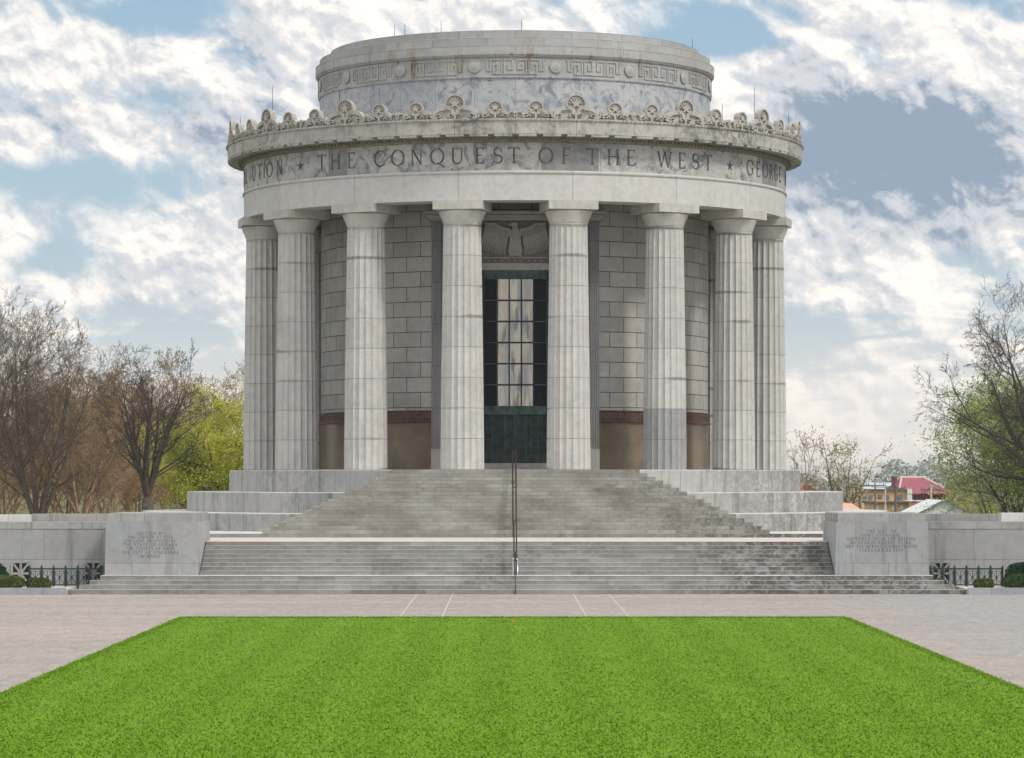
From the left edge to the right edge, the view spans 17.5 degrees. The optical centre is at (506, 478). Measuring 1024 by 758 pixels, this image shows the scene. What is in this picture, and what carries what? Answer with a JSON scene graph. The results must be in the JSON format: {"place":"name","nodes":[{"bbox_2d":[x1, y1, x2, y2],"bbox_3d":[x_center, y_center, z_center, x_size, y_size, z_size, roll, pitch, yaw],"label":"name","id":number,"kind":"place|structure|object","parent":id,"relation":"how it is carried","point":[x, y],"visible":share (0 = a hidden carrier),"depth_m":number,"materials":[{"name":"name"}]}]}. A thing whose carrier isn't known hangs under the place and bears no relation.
{"place":"outdoors","nodes":[
{"label":"outdoors","id":0,"kind":"place"},
{"bbox_2d":[23,586,78,593],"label":"planting bed ground","id":1,"kind":"structure","parent":0,"point":[71,587],"depth_m":128.19,"materials":[{"name":"grey stone"}]},
{"bbox_2d":[0,563,9,574],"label":"evergreen shrub","id":2,"kind":"object","parent":1,"relation":"on","point":[3,570],"visible":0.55,"depth_m":128.06,"materials":[{"name":"green plant"}]},
{"bbox_2d":[0,575,24,587],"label":"clipped hedge","id":3,"kind":"object","parent":1,"relation":"on","point":[10,581],"visible":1,"depth_m":126.57,"materials":[{"name":"green plant"}]},
{"bbox_2d":[25,577,51,587],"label":"clipped hedge","id":4,"kind":"object","parent":1,"relation":"on","point":[35,582],"visible":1,"depth_m":126.67,"materials":[{"name":"green plant"}]},
{"bbox_2d":[28,565,102,586],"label":"iron fence","id":5,"kind":"object","parent":1,"relation":"on","point":[53,572],"visible":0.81,"depth_m":129.27,"materials":[{"name":"black metal"}]},
{"bbox_2d":[0,615,1023,757],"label":"lawn","id":6,"kind":"structure","parent":0,"point":[469,705],"depth_m":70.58,"materials":[{"name":"green plant"}]},
{"bbox_2d":[0,594,1023,691],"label":"plaza pavement","id":7,"kind":"structure","parent":0,"point":[40,635],"depth_m":110.04,"materials":[{"name":"grey concrete"}]},
{"bbox_2d":[0,588,65,594],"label":"stone kerb","id":8,"kind":"structure","parent":7,"relation":"on","point":[32,591],"depth_m":126.00,"materials":[{"name":"grey stone"}]},
{"bbox_2d":[0,514,107,583],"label":"wing wall","id":9,"kind":"structure","parent":7,"relation":"on","point":[51,540],"depth_m":131.50,"materials":[{"name":"stone"}]},
{"bbox_2d":[68,470,965,593],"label":"stone staircase","id":10,"kind":"structure","parent":7,"relation":"on","point":[578,532],"depth_m":130.94,"materials":[{"name":"grey stone"}]},
{"bbox_2d":[105,512,209,574],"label":"stone pier","id":11,"kind":"structure","parent":10,"relation":"on","point":[155,543],"depth_m":128.43,"materials":[{"name":"grey stone"}]},
{"bbox_2d":[142,18,887,531],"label":"round memorial","id":12,"kind":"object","parent":10,"relation":"on","point":[532,248],"visible":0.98,"depth_m":150.92,"materials":[{"name":"stone"}]},
{"bbox_2d":[482,270,548,462],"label":"door","id":13,"kind":"structure","parent":12,"relation":"in","point":[515,303],"depth_m":150.82,"materials":[{"name":"glass"}]},
{"bbox_2d":[512,449,517,593],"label":"handrail","id":14,"kind":"object","parent":10,"relation":"on","point":[514,523],"visible":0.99,"depth_m":140.14,"materials":[{"name":"metal"}]},
{"bbox_2d":[823,512,928,574],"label":"stone pier","id":15,"kind":"structure","parent":10,"relation":"on","point":[877,543],"depth_m":128.43,"materials":[{"name":"grey stone"}]},
{"bbox_2d":[926,513,1023,583],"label":"wing wall","id":16,"kind":"structure","parent":7,"relation":"on","point":[975,540],"depth_m":131.50,"materials":[{"name":"stone"}]},
{"bbox_2d":[968,588,1023,594],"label":"stone kerb","id":17,"kind":"structure","parent":7,"relation":"on","point":[995,591],"depth_m":126.00,"materials":[{"name":"grey stone"}]},
{"bbox_2d":[0,482,1023,513],"bbox_3d":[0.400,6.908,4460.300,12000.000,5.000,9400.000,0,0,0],"label":"ground","id":18,"kind":"structure","parent":0,"point":[64,510],"depth_m":545.33,"materials":[{"name":"plant"}]},
{"bbox_2d":[0,428,59,513],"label":"woodland tree","id":19,"kind":"object","parent":18,"relation":"on","point":[17,486],"visible":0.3,"depth_m":245.58,"materials":[{"name":"brown plant"}]},
{"bbox_2d":[0,296,71,485],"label":"bare tree","id":20,"kind":"object","parent":18,"relation":"on","point":[2,372],"visible":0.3,"depth_m":224.43,"materials":[{"name":"brown plant"}]},
{"bbox_2d":[0,420,80,512],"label":"woodland tree","id":21,"kind":"object","parent":18,"relation":"on","point":[40,489],"visible":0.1,"depth_m":248.96,"materials":[{"name":"brown plant"}]},
{"bbox_2d":[0,373,81,513],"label":"woodland tree","id":22,"kind":"object","parent":18,"relation":"on","point":[14,510],"visible":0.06,"depth_m":269.72,"materials":[{"name":"brown plant"}]},
{"bbox_2d":[9,412,105,513],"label":"woodland tree","id":23,"kind":"object","parent":18,"relation":"on","point":[66,483],"visible":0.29,"depth_m":247.14,"materials":[{"name":"brown plant"}]},
{"bbox_2d":[18,366,116,511],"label":"woodland tree","id":24,"kind":"object","parent":18,"relation":"on","point":[78,500],"visible":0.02,"depth_m":304.75,"materials":[{"name":"brown plant"}]},
{"bbox_2d":[0,285,150,513],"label":"bare tree","id":25,"kind":"object","parent":18,"relation":"on","point":[19,475],"visible":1,"depth_m":214.12,"materials":[{"name":"brown plant"}]},
{"bbox_2d":[20,377,133,513],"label":"woodland tree","id":26,"kind":"object","parent":18,"relation":"on","point":[53,509],"visible":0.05,"depth_m":284.88,"materials":[{"name":"brown plant"}]},
{"bbox_2d":[0,465,178,513],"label":"woodland","id":27,"kind":"object","parent":18,"relation":"on","point":[50,511],"visible":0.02,"depth_m":349.01,"materials":[{"name":"brown plant"}]},
{"bbox_2d":[10,347,171,513],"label":"woodland tree","id":28,"kind":"object","parent":18,"relation":"on","point":[92,510],"visible":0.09,"depth_m":299.65,"materials":[{"name":"brown plant"}]},
{"bbox_2d":[0,337,182,513],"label":"budding tree","id":29,"kind":"object","parent":18,"relation":"on","point":[85,510],"visible":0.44,"depth_m":221.52,"materials":[{"name":"brown plant"}]},
{"bbox_2d":[40,390,166,513],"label":"woodland tree","id":30,"kind":"object","parent":18,"relation":"on","point":[104,498],"visible":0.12,"depth_m":261.43,"materials":[{"name":"brown plant"}]},
{"bbox_2d":[66,428,151,513],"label":"woodland tree","id":31,"kind":"object","parent":18,"relation":"on","point":[110,486],"visible":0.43,"depth_m":246.14,"materials":[{"name":"brown plant"}]},
{"bbox_2d":[73,387,164,511],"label":"woodland tree","id":32,"kind":"object","parent":18,"relation":"on","point":[128,503],"visible":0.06,"depth_m":289.99,"materials":[{"name":"brown plant"}]},
{"bbox_2d":[105,444,174,512],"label":"woodland tree","id":33,"kind":"object","parent":18,"relation":"on","point":[138,487],"visible":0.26,"depth_m":254.61,"materials":[{"name":"brown plant"}]},
{"bbox_2d":[81,339,218,510],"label":"bare tree","id":34,"kind":"object","parent":18,"relation":"on","point":[146,480],"visible":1,"depth_m":209.37,"materials":[{"name":"brown plant"}]},
{"bbox_2d":[90,359,218,511],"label":"woodland tree","id":35,"kind":"object","parent":18,"relation":"on","point":[149,393],"visible":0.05,"depth_m":304.20,"materials":[{"name":"brown plant"}]},
{"bbox_2d":[103,380,212,509],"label":"woodland tree","id":36,"kind":"object","parent":18,"relation":"on","point":[163,504],"visible":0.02,"depth_m":300.05,"materials":[{"name":"brown plant"}]},
{"bbox_2d":[142,450,209,509],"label":"woodland tree","id":37,"kind":"object","parent":18,"relation":"on","point":[153,490],"visible":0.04,"depth_m":267.47,"materials":[{"name":"brown plant"}]},
{"bbox_2d":[122,378,243,506],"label":"leafy tree","id":38,"kind":"object","parent":18,"relation":"on","point":[198,474],"visible":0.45,"depth_m":232.91,"materials":[{"name":"green plant"}]},
{"bbox_2d":[134,432,237,508],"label":"leafy tree","id":39,"kind":"object","parent":18,"relation":"on","point":[163,476],"visible":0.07,"depth_m":245.99,"materials":[{"name":"green plant"}]},
{"bbox_2d":[131,339,243,508],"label":"woodland tree","id":40,"kind":"object","parent":18,"relation":"on","point":[194,383],"visible":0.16,"depth_m":273.98,"materials":[{"name":"leaves"},{"name":"bark"}]},
{"bbox_2d":[156,376,230,450],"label":"budding tree","id":41,"kind":"object","parent":18,"relation":"on","point":[191,407],"visible":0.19,"depth_m":274.48,"materials":[{"name":"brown plant"}]},
{"bbox_2d":[179,367,243,457],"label":"budding tree","id":42,"kind":"object","parent":18,"relation":"on","point":[235,395],"visible":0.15,"depth_m":262.16,"materials":[{"name":"green plant"}]},
{"bbox_2d":[201,437,238,490],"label":"woodland tree","id":43,"kind":"object","parent":18,"relation":"on","point":[227,466],"visible":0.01,"depth_m":239.99,"materials":[{"name":"green plant"}]},
{"bbox_2d":[800,484,817,490],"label":"brown roofed house","id":44,"kind":"structure","parent":18,"relation":"on","point":[801,485],"depth_m":299.70,"materials":[{"name":"brick"}]},
{"bbox_2d":[786,418,834,490],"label":"budding tree","id":45,"kind":"object","parent":18,"relation":"on","point":[810,479],"visible":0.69,"depth_m":269.77,"materials":[{"name":"brown plant"}]},
{"bbox_2d":[792,426,902,507],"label":"budding tree","id":46,"kind":"object","parent":18,"relation":"on","point":[856,485],"visible":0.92,"depth_m":275.45,"materials":[{"name":"brown plant"}]},
{"bbox_2d":[843,503,859,508],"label":"salmon roofed house","id":47,"kind":"structure","parent":18,"relation":"on","point":[849,506],"depth_m":268.26,"materials":[{"name":"paint"}]},
{"bbox_2d":[850,481,869,508],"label":"utility pole","id":48,"kind":"object","parent":18,"relation":"on","point":[859,500],"visible":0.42,"depth_m":299.90,"materials":[{"name":"grey wood"}]},
{"bbox_2d":[852,482,890,488],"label":"blue roofed hall","id":49,"kind":"structure","parent":18,"relation":"on","point":[878,487],"depth_m":426.49,"materials":[{"name":"paint"}]},
{"bbox_2d":[866,481,884,509],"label":"utility pole","id":50,"kind":"object","parent":18,"relation":"on","point":[875,493],"visible":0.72,"depth_m":317.94,"materials":[{"name":"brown wood"}]},
{"bbox_2d":[846,489,911,508],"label":"tan building","id":51,"kind":"structure","parent":18,"relation":"on","point":[901,495],"depth_m":335.00,"materials":[{"name":"brick"}]},
{"bbox_2d":[891,476,896,487],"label":"brick chimney","id":52,"kind":"object","parent":51,"relation":"on","point":[893,480],"visible":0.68,"depth_m":345.00,"materials":[{"name":"red brick"}]},
{"bbox_2d":[861,500,908,511],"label":"tan annex","id":53,"kind":"object","parent":18,"relation":"on","point":[901,505],"visible":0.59,"depth_m":322.00,"materials":[{"name":"beige brick"}]},
{"bbox_2d":[886,483,905,511],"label":"utility pole","id":54,"kind":"object","parent":18,"relation":"on","point":[895,488],"visible":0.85,"depth_m":299.92,"materials":[{"name":"grey wood"}]},
{"bbox_2d":[800,456,1023,513],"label":"woodland","id":55,"kind":"object","parent":18,"relation":"on","point":[899,468],"visible":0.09,"depth_m":715.49,"materials":[{"name":"green plant"}]},
{"bbox_2d":[902,500,923,507],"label":"tan block","id":56,"kind":"structure","parent":18,"relation":"on","point":[911,503],"depth_m":320.06,"materials":[{"name":"brick"}]},
{"bbox_2d":[888,476,949,499],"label":"red roofed building","id":57,"kind":"structure","parent":18,"relation":"on","point":[915,484],"depth_m":353.02,"materials":[{"name":"brick"}]},
{"bbox_2d":[921,485,940,498],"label":"utility pole","id":58,"kind":"object","parent":18,"relation":"on","point":[930,489],"visible":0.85,"depth_m":289.94,"materials":[{"name":"grey wood"}]},
{"bbox_2d":[901,499,973,513],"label":"white roofed house","id":59,"kind":"structure","parent":18,"relation":"on","point":[921,508],"depth_m":249.50,"materials":[{"name":"paint"}]},
{"bbox_2d":[904,364,1023,512],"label":"leafy tree","id":60,"kind":"object","parent":18,"relation":"on","point":[1018,489],"visible":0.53,"depth_m":215.40,"materials":[{"name":"green plant"}]},
{"bbox_2d":[913,271,1023,484],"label":"bare tree","id":61,"kind":"object","parent":18,"relation":"on","point":[1004,416],"visible":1,"depth_m":204.47,"materials":[{"name":"brown plant"}]},
{"bbox_2d":[916,403,1023,513],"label":"leafy tree","id":62,"kind":"object","parent":18,"relation":"on","point":[972,500],"visible":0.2,"depth_m":234.72,"materials":[{"name":"green plant"}]},
{"bbox_2d":[944,481,999,513],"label":"leafy tree","id":63,"kind":"object","parent":18,"relation":"on","point":[978,512],"visible":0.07,"depth_m":300.90,"materials":[{"name":"green plant"}]},
{"bbox_2d":[931,357,1023,511],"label":"leafy tree","id":64,"kind":"object","parent":18,"relation":"on","point":[971,396],"visible":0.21,"depth_m":221.01,"materials":[{"name":"green plant"}]},
{"bbox_2d":[0,0,1023,481],"label":"sky","id":65,"kind":"structure","parent":0,"point":[122,201],"materials":[{"name":"blue"}]},
{"bbox_2d":[955,586,1008,593],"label":"planting bed ground","id":66,"kind":"structure","parent":0,"point":[961,587],"depth_m":128.19,"materials":[{"name":"grey stone"}]},
{"bbox_2d":[929,564,1003,586],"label":"iron fence","id":67,"kind":"object","parent":66,"relation":"on","point":[966,572],"visible":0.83,"depth_m":129.27,"materials":[{"name":"black metal"}]},
{"bbox_2d":[973,578,994,587],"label":"clipped hedge","id":68,"kind":"object","parent":66,"relation":"on","point":[983,583],"visible":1,"depth_m":126.76,"materials":[{"name":"green plant"}]},
{"bbox_2d":[1001,562,1023,585],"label":"evergreen shrub","id":69,"kind":"object","parent":66,"relation":"on","point":[1015,568],"visible":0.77,"depth_m":128.07,"materials":[{"name":"green plant"}]},
{"bbox_2d":[1002,573,1023,587],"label":"clipped hedge","id":70,"kind":"object","parent":66,"relation":"on","point":[1015,581],"visible":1,"depth_m":126.59,"materials":[{"name":"green plant"}]}
]}

